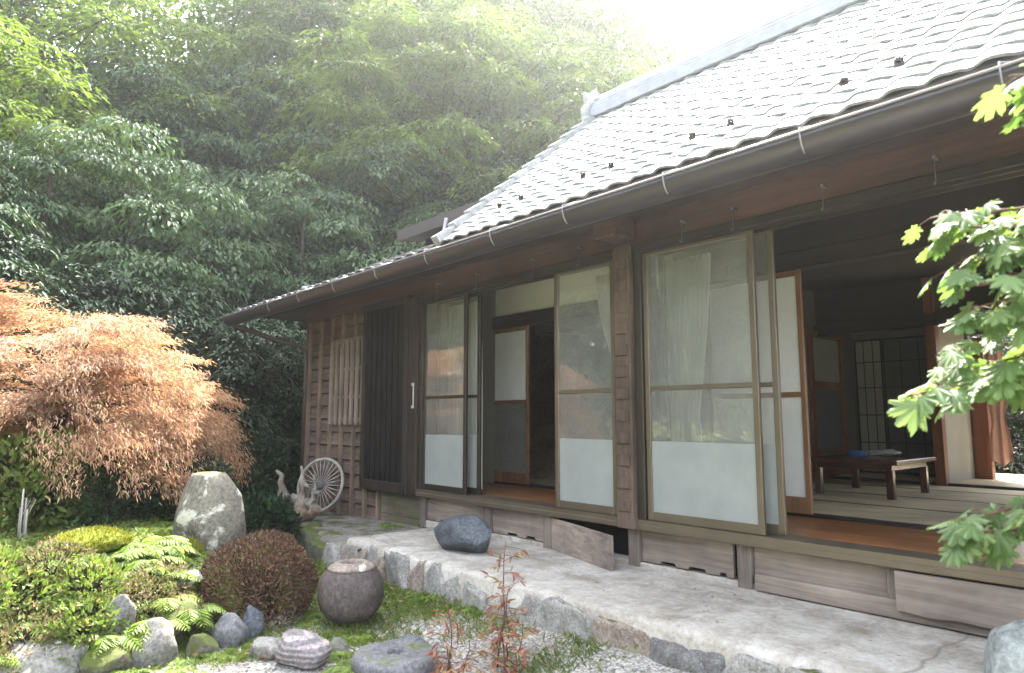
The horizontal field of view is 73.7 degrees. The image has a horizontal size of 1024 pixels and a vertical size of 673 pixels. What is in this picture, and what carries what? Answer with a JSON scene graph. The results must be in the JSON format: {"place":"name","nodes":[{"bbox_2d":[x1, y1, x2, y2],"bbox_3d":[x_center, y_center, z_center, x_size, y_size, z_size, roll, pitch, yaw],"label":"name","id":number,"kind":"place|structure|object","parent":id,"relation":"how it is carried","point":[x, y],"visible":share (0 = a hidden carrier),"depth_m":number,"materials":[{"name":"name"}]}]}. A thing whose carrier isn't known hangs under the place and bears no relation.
{"place":"outdoors","nodes":[
{"label":"outdoors","id":0,"kind":"place"},
{"bbox_2d":[1,0,803,73],"label":"sky","id":1,"kind":"structure","parent":0,"point":[738,14],"materials":[{"name":"white"}]},
{"bbox_2d":[151,589,687,672],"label":"gravel","id":2,"kind":"structure","parent":0,"point":[458,647],"depth_m":3.94,"materials":[{"name":"gravel"}]},
{"bbox_2d":[351,634,438,672],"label":"stone","id":3,"kind":"object","parent":2,"relation":"on","point":[405,654],"visible":1,"depth_m":3.75,"materials":[{"name":"stone"}]},
{"bbox_2d":[1,333,1023,672],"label":"ground","id":4,"kind":"structure","parent":0,"point":[539,645],"depth_m":3.96,"materials":[{"name":"gravel"}]},
{"bbox_2d":[0,621,22,672],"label":"azalea","id":5,"kind":"object","parent":4,"relation":"on","point":[7,647],"visible":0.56,"depth_m":3.60,"materials":[{"name":"green plant"}]},
{"bbox_2d":[0,541,39,599],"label":"azalea","id":6,"kind":"object","parent":4,"relation":"on","point":[6,552],"visible":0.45,"depth_m":4.11,"materials":[{"name":"green plant"}]},
{"bbox_2d":[0,100,61,322],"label":"layered tree","id":7,"kind":"object","parent":4,"relation":"on","point":[7,171],"visible":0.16,"depth_m":10.49,"materials":[{"name":"green plant"}]},
{"bbox_2d":[0,561,67,634],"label":"azalea","id":8,"kind":"object","parent":4,"relation":"on","point":[21,597],"visible":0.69,"depth_m":3.95,"materials":[{"name":"green plant"}]},
{"bbox_2d":[0,636,89,672],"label":"garden rock","id":9,"kind":"object","parent":4,"relation":"on","point":[36,661],"visible":0.7,"depth_m":3.69,"materials":[{"name":"stone"}]},
{"bbox_2d":[0,598,90,662],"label":"azalea","id":10,"kind":"object","parent":4,"relation":"on","point":[26,634],"visible":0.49,"depth_m":3.75,"materials":[{"name":"green plant"}]},
{"bbox_2d":[4,535,103,599],"bbox_3d":[-2.902,1.464,4.274,0.582,0.430,0.556,6,-9,-41],"label":"azalea","id":11,"kind":"object","parent":4,"relation":"on","point":[44,551],"visible":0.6,"depth_m":4.20,"materials":[{"name":"green plant"}]},
{"bbox_2d":[0,427,108,526],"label":"leafy shrub","id":12,"kind":"object","parent":4,"relation":"on","point":[35,490],"visible":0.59,"depth_m":5.92,"materials":[{"name":"green plant"}]},
{"bbox_2d":[0,42,135,330],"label":"layered tree","id":13,"kind":"object","parent":4,"relation":"on","point":[45,151],"visible":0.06,"depth_m":13.42,"materials":[{"name":"green plant"}]},
{"bbox_2d":[0,222,151,477],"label":"evergreen tree","id":14,"kind":"object","parent":4,"relation":"on","point":[21,269],"visible":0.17,"depth_m":8.83,"materials":[{"name":"green plant"}]},
{"bbox_2d":[32,589,129,665],"bbox_3d":[-2.458,1.704,3.950,0.516,0.441,0.562,6,-9,-41],"label":"azalea","id":15,"kind":"object","parent":4,"relation":"on","point":[101,628],"visible":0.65,"depth_m":3.87,"materials":[{"name":"green plant"}]},
{"bbox_2d":[0,120,163,384],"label":"layered tree","id":16,"kind":"object","parent":4,"relation":"on","point":[20,209],"visible":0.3,"depth_m":10.79,"materials":[{"name":"green plant"}]},
{"bbox_2d":[32,553,140,612],"bbox_3d":[-2.616,1.557,4.240,0.599,0.404,0.614,6,-9,-41],"label":"azalea","id":17,"kind":"object","parent":4,"relation":"on","point":[84,584],"visible":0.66,"depth_m":4.15,"materials":[{"name":"green plant"}]},
{"bbox_2d":[31,528,142,578],"bbox_3d":[-3.033,1.618,4.800,0.863,0.529,0.887,6,-9,-41],"label":"mossy rock","id":18,"kind":"object","parent":4,"relation":"on","point":[119,561],"visible":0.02,"depth_m":4.71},
{"bbox_2d":[51,524,135,553],"bbox_3d":[-2.919,1.412,4.759,0.499,0.189,0.583,6,-9,-41],"label":"moss cushion","id":19,"kind":"object","parent":18,"relation":"on","point":[105,539],"visible":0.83,"depth_m":4.64,"materials":[{"name":"plant"}]},
{"bbox_2d":[0,13,178,272],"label":"bright tree","id":20,"kind":"object","parent":4,"relation":"on","point":[19,117],"visible":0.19,"depth_m":12.50,"materials":[{"name":"green plant"}]},
{"bbox_2d":[78,640,133,672],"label":"garden rock","id":21,"kind":"object","parent":4,"relation":"on","point":[117,657],"visible":0.84,"depth_m":3.75,"materials":[{"name":"stone"}]},
{"bbox_2d":[0,55,213,253],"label":"layered tree","id":22,"kind":"object","parent":4,"relation":"on","point":[118,104],"visible":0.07,"depth_m":15.49,"materials":[{"name":"green plant"}]},
{"bbox_2d":[74,626,143,652],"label":"fern","id":23,"kind":"object","parent":4,"relation":"on","point":[121,639],"visible":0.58,"depth_m":3.85,"materials":[{"name":"green plant"}]},
{"bbox_2d":[43,438,179,525],"bbox_3d":[-3.738,1.422,6.491,1.195,0.975,1.207,6,-9,-41],"label":"leafy shrub","id":24,"kind":"object","parent":4,"relation":"on","point":[114,503],"visible":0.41,"depth_m":6.15,"materials":[{"name":"green plant"}]},
{"bbox_2d":[0,260,225,471],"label":"evergreen tree","id":25,"kind":"object","parent":4,"relation":"on","point":[98,296],"visible":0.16,"depth_m":9.54,"materials":[{"name":"green plant"}]},
{"bbox_2d":[105,594,135,634],"bbox_3d":[-2.305,1.628,4.018,0.160,0.219,0.128,6,-9,-41],"label":"garden rock","id":26,"kind":"object","parent":4,"relation":"on","point":[124,603],"visible":0.77,"depth_m":4.00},
{"bbox_2d":[0,0,252,182],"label":"layered tree","id":27,"kind":"object","parent":4,"relation":"on","point":[79,27],"depth_m":19.24,"materials":[{"name":"green plant"}]},
{"bbox_2d":[0,166,255,424],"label":"evergreen tree","id":28,"kind":"object","parent":4,"relation":"on","point":[102,193],"visible":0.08,"depth_m":12.39,"materials":[{"name":"green plant"}]},
{"bbox_2d":[0,278,259,505],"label":"lace leaf maple","id":29,"kind":"object","parent":4,"relation":"on","point":[63,387],"visible":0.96,"depth_m":6.41,"materials":[{"name":"orange plant"}]},
{"bbox_2d":[91,575,176,640],"bbox_3d":[-2.361,1.678,4.228,0.518,0.380,0.523,6,-9,-41],"label":"azalea","id":30,"kind":"object","parent":4,"relation":"on","point":[147,597],"visible":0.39,"depth_m":4.19,"materials":[{"name":"green plant"}]},
{"bbox_2d":[6,58,262,238],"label":"evergreen tree","id":31,"kind":"object","parent":4,"relation":"on","point":[109,89],"visible":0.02,"depth_m":17.14,"materials":[{"name":"green plant"}]},
{"bbox_2d":[0,0,280,227],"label":"bright tree","id":32,"kind":"object","parent":4,"relation":"on","point":[95,11],"visible":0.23,"depth_m":16.26,"materials":[{"name":"green plant"}]},
{"bbox_2d":[0,491,284,647],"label":"ground cover","id":33,"kind":"object","parent":4,"relation":"on","point":[19,544],"visible":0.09,"depth_m":5.60,"materials":[{"name":"green plant"}]},
{"bbox_2d":[108,552,185,571],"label":"fern","id":34,"kind":"object","parent":33,"relation":"on","point":[139,561],"visible":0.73,"depth_m":4.51,"materials":[{"name":"green plant"}]},
{"bbox_2d":[7,40,279,274],"bbox_3d":[-8.798,-2.290,16.909,6.796,9.072,7.537,1,-7,-6],"label":"layered tree","id":35,"kind":"object","parent":4,"relation":"on","point":[147,68],"visible":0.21,"depth_m":16.21,"materials":[{"name":"green plant"}]},
{"bbox_2d":[6,114,289,438],"bbox_3d":[-6.583,-0.308,11.649,5.251,6.353,5.414,3,-7,-22],"label":"layered tree","id":36,"kind":"object","parent":4,"relation":"on","point":[173,263],"visible":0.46,"depth_m":11.10,"materials":[{"name":"green plant"}]},
{"bbox_2d":[118,535,188,563],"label":"fern","id":37,"kind":"object","parent":4,"relation":"on","point":[169,540],"visible":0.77,"depth_m":4.83,"materials":[{"name":"green plant"}]},
{"bbox_2d":[130,617,177,668],"bbox_3d":[-2.082,1.806,3.970,0.280,0.321,0.245,1,-7,-8],"label":"garden rock","id":38,"kind":"object","parent":4,"relation":"on","point":[160,645],"visible":0.73,"depth_m":3.90,"materials":[{"name":"stone"}]},
{"bbox_2d":[118,557,197,609],"bbox_3d":[-2.333,1.637,4.445,0.503,0.348,0.506,6,-9,-41],"label":"azalea","id":39,"kind":"object","parent":4,"relation":"on","point":[172,567],"visible":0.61,"depth_m":4.40,"materials":[{"name":"green plant"}]},
{"bbox_2d":[33,277,301,483],"bbox_3d":[-5.313,0.989,10.642,4.120,3.712,4.345,-3,-8,24],"label":"evergreen tree","id":40,"kind":"object","parent":4,"relation":"on","point":[203,294],"visible":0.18,"depth_m":10.22,"materials":[{"name":"green plant"}]},
{"bbox_2d":[135,589,201,613],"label":"fern","id":41,"kind":"object","parent":4,"relation":"on","point":[171,601],"visible":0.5,"depth_m":4.19,"materials":[{"name":"green plant"}]},
{"bbox_2d":[127,617,215,643],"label":"fern","id":42,"kind":"object","parent":4,"relation":"on","point":[173,622],"visible":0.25,"depth_m":4.05,"materials":[{"name":"green plant"}]},
{"bbox_2d":[156,597,199,639],"bbox_3d":[-2.107,1.777,4.257,0.279,0.269,0.308,6,-9,-41],"label":"garden rock","id":43,"kind":"object","parent":4,"relation":"on","point":[171,615],"visible":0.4,"depth_m":4.19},
{"bbox_2d":[127,450,244,520],"bbox_3d":[-3.184,1.566,6.780,1.109,0.871,1.033,6,-9,-41],"label":"leafy shrub","id":44,"kind":"object","parent":4,"relation":"on","point":[220,464],"visible":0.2,"depth_m":6.54,"materials":[{"name":"green plant"}]},
{"bbox_2d":[151,603,226,627],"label":"fern","id":45,"kind":"object","parent":4,"relation":"on","point":[211,607],"visible":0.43,"depth_m":4.21,"materials":[{"name":"green plant"}]},
{"bbox_2d":[65,194,319,423],"bbox_3d":[-6.664,-0.143,14.545,6.400,6.045,6.759,0,-7,0],"label":"evergreen tree","id":46,"kind":"object","parent":4,"relation":"on","point":[163,214],"visible":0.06,"depth_m":13.48,"materials":[{"name":"green plant"}]},
{"bbox_2d":[92,2,296,209],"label":"layered tree","id":47,"kind":"object","parent":4,"relation":"on","point":[214,66],"visible":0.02,"depth_m":20.77,"materials":[{"name":"green plant"}]},
{"bbox_2d":[185,633,218,658],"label":"garden rock","id":48,"kind":"object","parent":4,"relation":"on","point":[200,643],"visible":0.82,"depth_m":4.02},
{"bbox_2d":[173,471,245,550],"bbox_3d":[-2.457,1.481,5.569,0.523,0.745,0.510,6,-9,-41],"label":"standing rock","id":49,"kind":"object","parent":4,"relation":"on","point":[210,514],"visible":0.73,"depth_m":5.42,"materials":[{"name":"stone"}]},
{"bbox_2d":[84,67,338,269],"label":"evergreen tree","id":50,"kind":"object","parent":4,"relation":"on","point":[227,85],"visible":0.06,"depth_m":18.45,"materials":[{"name":"green plant"}]},
{"bbox_2d":[107,174,333,449],"bbox_3d":[-5.242,0.064,12.999,5.024,6.048,4.530,6,-9,-39],"label":"layered tree","id":51,"kind":"object","parent":4,"relation":"on","point":[222,240],"visible":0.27,"depth_m":12.54,"materials":[{"name":"green plant"}]},
{"bbox_2d":[136,314,317,495],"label":"evergreen tree","id":52,"kind":"object","parent":4,"relation":"on","point":[252,342],"visible":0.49,"depth_m":10.15,"materials":[{"name":"green plant"}]},
{"bbox_2d":[209,612,249,648],"bbox_3d":[-1.780,1.883,4.302,0.280,0.296,0.202,-5,-8,34],"label":"garden rock","id":53,"kind":"object","parent":4,"relation":"on","point":[230,630],"visible":0.69,"depth_m":4.23,"materials":[{"name":"stone"}]},
{"bbox_2d":[138,58,358,301],"bbox_3d":[-6.410,-2.456,17.535,7.327,8.865,7.554,4,-8,-31],"label":"layered tree","id":54,"kind":"object","parent":4,"relation":"on","point":[232,173],"visible":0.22,"depth_m":17.33,"materials":[{"name":"green plant"}]},
{"bbox_2d":[224,457,275,510],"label":"leafy shrub","id":55,"kind":"object","parent":4,"relation":"on","point":[259,482],"visible":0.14,"depth_m":8.18,"materials":[{"name":"green plant"}]},
{"bbox_2d":[197,319,306,485],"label":"evergreen tree","id":56,"kind":"object","parent":4,"relation":"on","point":[289,406],"visible":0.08,"depth_m":10.72,"materials":[{"name":"green plant"}]},
{"bbox_2d":[242,605,263,639],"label":"garden rock","id":57,"kind":"object","parent":4,"relation":"on","point":[253,619],"visible":0.67,"depth_m":4.39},
{"bbox_2d":[75,0,430,211],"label":"bright tree","id":58,"kind":"object","parent":4,"relation":"on","point":[247,28],"visible":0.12,"depth_m":19.31,"materials":[{"name":"green plant"}]},
{"bbox_2d":[197,528,319,628],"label":"azalea dome","id":59,"kind":"structure","parent":4,"relation":"on","point":[255,590],"depth_m":4.72,"materials":[{"name":"red plant"}]},
{"bbox_2d":[220,426,297,501],"bbox_3d":[-3.496,1.890,9.239,1.201,1.383,1.162,2,-7,-18],"label":"leafy shrub","id":60,"kind":"object","parent":4,"relation":"on","point":[274,449],"visible":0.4,"depth_m":9.13,"materials":[{"name":"green plant"}]},
{"bbox_2d":[249,637,280,659],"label":"flat stone","id":61,"kind":"object","parent":4,"relation":"on","point":[268,646],"visible":0.77,"depth_m":4.00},
{"bbox_2d":[241,488,304,551],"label":"leafy shrub","id":62,"kind":"object","parent":4,"relation":"on","point":[277,513],"visible":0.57,"depth_m":6.73,"materials":[{"name":"green plant"}]},
{"bbox_2d":[148,183,399,402],"bbox_3d":[-5.713,-0.410,15.806,6.953,6.264,7.332,4,-8,-33],"label":"evergreen tree","id":63,"kind":"object","parent":4,"relation":"on","point":[254,295],"visible":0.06,"depth_m":14.96,"materials":[{"name":"green plant"}]},
{"bbox_2d":[185,168,396,433],"bbox_3d":[-4.221,-0.243,13.597,5.129,6.205,5.288,-2,-7,15],"label":"layered tree","id":64,"kind":"object","parent":4,"relation":"on","point":[315,231],"visible":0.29,"depth_m":13.54,"materials":[{"name":"green plant"}]},
{"bbox_2d":[139,0,458,176],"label":"bright tree","id":65,"kind":"object","parent":4,"relation":"on","point":[343,4],"visible":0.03,"depth_m":20.27,"materials":[{"name":"green plant"}]},
{"bbox_2d":[275,629,331,670],"bbox_3d":[-1.195,1.802,3.915,0.329,0.230,0.229,-1,-7,9],"label":"banded stone","id":66,"kind":"object","parent":4,"relation":"on","point":[304,649],"visible":0.95,"depth_m":3.83,"materials":[{"name":"stone"}]},
{"bbox_2d":[200,74,410,197],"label":"evergreen tree","id":67,"kind":"object","parent":4,"relation":"on","point":[254,135],"depth_m":18.59,"materials":[{"name":"green plant"}]},
{"bbox_2d":[211,67,434,305],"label":"layered tree","id":68,"kind":"object","parent":4,"relation":"on","point":[327,141],"visible":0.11,"depth_m":17.09,"materials":[{"name":"green plant"}]},
{"bbox_2d":[262,179,422,285],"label":"evergreen tree","id":69,"kind":"object","parent":4,"relation":"on","point":[381,211],"visible":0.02,"depth_m":16.01,"materials":[{"name":"green plant"}]},
{"bbox_2d":[317,558,383,623],"bbox_3d":[-1.114,1.761,4.728,0.456,0.396,0.454,6,-9,-41],"label":"round jar","id":70,"kind":"object","parent":4,"relation":"on","point":[349,591],"visible":1,"depth_m":4.57,"materials":[{"name":"stone"}]},
{"bbox_2d":[254,135,461,282],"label":"layered tree","id":71,"kind":"object","parent":4,"relation":"on","point":[390,167],"visible":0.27,"depth_m":15.14,"materials":[{"name":"green plant"}]},
{"bbox_2d":[192,0,535,180],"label":"bright tree","id":72,"kind":"object","parent":4,"relation":"on","point":[283,16],"visible":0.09,"depth_m":19.33,"materials":[{"name":"green plant"}]},
{"bbox_2d":[118,556,637,672],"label":"grass","id":73,"kind":"structure","parent":4,"relation":"on","point":[397,616],"depth_m":4.40,"materials":[{"name":"plant"}]},
{"bbox_2d":[218,0,561,283],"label":"bright tree","id":74,"kind":"object","parent":4,"relation":"on","point":[423,47],"visible":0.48,"depth_m":16.68,"materials":[{"name":"green plant"}]},
{"bbox_2d":[261,0,606,170],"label":"bright tree","id":75,"kind":"object","parent":4,"relation":"on","point":[516,1],"visible":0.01,"depth_m":21.69,"materials":[{"name":"green plant"}]},
{"bbox_2d":[344,160,549,332],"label":"evergreen tree","id":76,"kind":"object","parent":4,"relation":"on","point":[431,175],"visible":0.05,"depth_m":16.80,"materials":[{"name":"green plant"}]},
{"bbox_2d":[424,606,487,672],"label":"seedling","id":77,"kind":"object","parent":4,"relation":"on","point":[462,668],"visible":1,"depth_m":3.62,"materials":[{"name":"red plant"}]},
{"bbox_2d":[321,0,613,226],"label":"bright tree","id":78,"kind":"object","parent":4,"relation":"on","point":[510,68],"visible":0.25,"depth_m":17.78,"materials":[{"name":"green plant"}]},
{"bbox_2d":[370,147,575,335],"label":"evergreen tree","id":79,"kind":"object","parent":4,"relation":"on","point":[471,159],"visible":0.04,"depth_m":17.82,"materials":[{"name":"green plant"}]},
{"bbox_2d":[475,542,529,671],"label":"seedling","id":80,"kind":"object","parent":4,"relation":"on","point":[498,640],"visible":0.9,"depth_m":3.78,"materials":[{"name":"red plant"}]},
{"bbox_2d":[481,618,539,672],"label":"seedling","id":81,"kind":"object","parent":4,"relation":"on","point":[514,666],"visible":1,"depth_m":3.52,"materials":[{"name":"red plant"}]},
{"bbox_2d":[392,24,655,196],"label":"bright tree","id":82,"kind":"object","parent":4,"relation":"on","point":[571,66],"visible":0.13,"depth_m":18.77,"materials":[{"name":"green plant"}]},
{"bbox_2d":[379,0,679,165],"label":"bright tree","id":83,"kind":"object","parent":4,"relation":"on","point":[575,12],"visible":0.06,"depth_m":22.25,"materials":[{"name":"green plant"}]},
{"bbox_2d":[470,39,659,180],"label":"bright tree","id":84,"kind":"object","parent":4,"relation":"on","point":[608,75],"visible":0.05,"depth_m":19.31,"materials":[{"name":"green plant"}]},
{"bbox_2d":[470,0,736,142],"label":"bright tree","id":85,"kind":"object","parent":4,"relation":"on","point":[651,27],"visible":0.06,"depth_m":24.50,"materials":[{"name":"green plant"}]},
{"bbox_2d":[222,0,1023,636],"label":"farmhouse","id":86,"kind":"object","parent":4,"relation":"on","point":[800,170],"visible":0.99,"depth_m":5.33,"materials":[{"name":"brown wood"}]},
{"bbox_2d":[328,335,362,424],"bbox_3d":[-2.039,0.551,8.494,0.085,1.080,0.940,6,-9,-41],"label":"lattice window","id":87,"kind":"structure","parent":86,"relation":"in","point":[346,381],"depth_m":8.48,"materials":[{"name":"brown wood"}]},
{"bbox_2d":[422,293,468,494],"bbox_3d":[-0.682,0.567,6.917,0.030,1.970,0.740,6,-9,-41],"label":"glass door","id":88,"kind":"structure","parent":86,"relation":"in","point":[444,457],"depth_m":6.81,"materials":[{"name":"brown glass"}]},
{"bbox_2d":[436,294,481,494],"bbox_3d":[-0.544,0.567,6.912,0.030,1.970,0.730,6,-9,-41],"label":"glass door","id":89,"kind":"structure","parent":86,"relation":"in","point":[474,441],"depth_m":6.68,"materials":[{"name":"brown wood"}]},
{"bbox_2d":[447,301,482,488],"bbox_3d":[-0.489,0.594,7.097,0.057,1.900,0.620,6,-9,-41],"label":"curtain","id":90,"kind":"object","parent":86,"relation":"hanging from","point":[455,360],"visible":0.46,"depth_m":7.16,"materials":[{"name":"white fabric"}]},
{"bbox_2d":[554,261,616,514],"bbox_3d":[0.585,0.395,5.485,0.030,1.970,0.660,6,-9,-41],"label":"glass door","id":91,"kind":"structure","parent":86,"relation":"in","point":[585,469],"depth_m":5.42,"materials":[{"name":"brown glass"}]},
{"bbox_2d":[595,274,610,355],"bbox_3d":[0.891,0.287,5.553,0.054,1.660,0.560,6,-9,-41],"label":"curtain","id":92,"kind":"object","parent":86,"relation":"hanging from","point":[602,282],"visible":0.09,"depth_m":5.74,"materials":[{"name":"white fabric"}]},
{"bbox_2d":[666,252,710,441],"bbox_3d":[1.326,0.347,5.046,0.057,1.900,0.400,6,-9,-41],"label":"curtain","id":93,"kind":"object","parent":86,"relation":"hanging from","point":[687,290],"visible":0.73,"depth_m":5.09,"materials":[{"name":"white fabric"}]},
{"bbox_2d":[642,230,766,535],"bbox_3d":[1.283,0.300,4.696,0.030,1.970,0.895,6,-9,-41],"label":"glass door","id":94,"kind":"structure","parent":86,"relation":"in","point":[721,486],"depth_m":4.57,"materials":[{"name":"brown glass"}]},
{"bbox_2d":[658,230,787,535],"bbox_3d":[1.410,0.300,4.704,0.030,1.970,0.910,6,-9,-41],"label":"glass door","id":95,"kind":"structure","parent":86,"relation":"in","point":[773,454],"depth_m":4.39,"materials":[{"name":"brown glass"}]},
{"bbox_2d":[811,454,935,499],"bbox_3d":[3.460,1.330,6.555,1.000,0.341,0.810,6,-9,-41],"label":"table","id":96,"kind":"object","parent":86,"relation":"on","point":[856,463],"visible":0.96,"depth_m":6.37,"materials":[{"name":"wood"}]},
{"bbox_2d":[984,350,1013,466],"bbox_3d":[5.475,0.803,7.697,0.040,1.310,0.225,6,-9,-41],"label":"curtain","id":97,"kind":"object","parent":86,"relation":"hanging from","point":[1001,452],"visible":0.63,"depth_m":7.67,"materials":[{"name":"orange fabric"}]},
{"bbox_2d":[572,35,693,79],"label":"bright tree","id":98,"kind":"object","parent":4,"relation":"on","point":[664,52],"visible":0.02,"depth_m":24.27,"materials":[{"name":"green plant"}]},
{"bbox_2d":[297,511,987,672],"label":"terrace","id":99,"kind":"structure","parent":4,"relation":"on","point":[749,635],"depth_m":3.94,"materials":[{"name":"stone"}]},
{"bbox_2d":[275,466,321,521],"bbox_3d":[-2.567,1.874,7.990,0.328,0.720,1.017,6,-9,-41],"label":"driftwood","id":100,"kind":"object","parent":99,"relation":"on","point":[306,507],"visible":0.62,"depth_m":7.79,"materials":[{"name":"wood"}]},
{"bbox_2d":[297,457,343,511],"bbox_3d":[-2.341,1.812,8.342,0.652,0.658,0.138,-2,-7,18],"label":"spoked wheel","id":101,"kind":"object","parent":99,"relation":"on","point":[321,484],"visible":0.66,"depth_m":8.31,"materials":[{"name":"grey wood"}]},
{"bbox_2d":[433,514,491,552],"bbox_3d":[-0.395,1.629,5.609,0.345,0.338,0.645,6,-9,-41],"label":"stepping boulder","id":102,"kind":"object","parent":99,"relation":"on","point":[469,533],"visible":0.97,"depth_m":5.45,"materials":[{"name":"stone"}]},
{"bbox_2d":[983,619,1023,672],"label":"smooth stone","id":103,"kind":"object","parent":99,"relation":"on","point":[1004,650],"visible":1,"depth_m":2.71,"materials":[{"name":"stone"}]},
{"bbox_2d":[886,63,1023,570],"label":"maple tree","id":104,"kind":"object","parent":4,"relation":"on","point":[987,532],"visible":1,"depth_m":1.76,"materials":[{"name":"green plant"}]},
{"bbox_2d":[968,333,1023,473],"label":"evergreen tree","id":105,"kind":"object","parent":4,"relation":"on","point":[1008,340],"visible":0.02,"depth_m":10.82,"materials":[{"name":"green plant"}]},
{"bbox_2d":[991,345,1023,474],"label":"evergreen tree","id":106,"kind":"object","parent":4,"relation":"on","point":[1010,420],"visible":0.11,"depth_m":10.03,"materials":[{"name":"green plant"}]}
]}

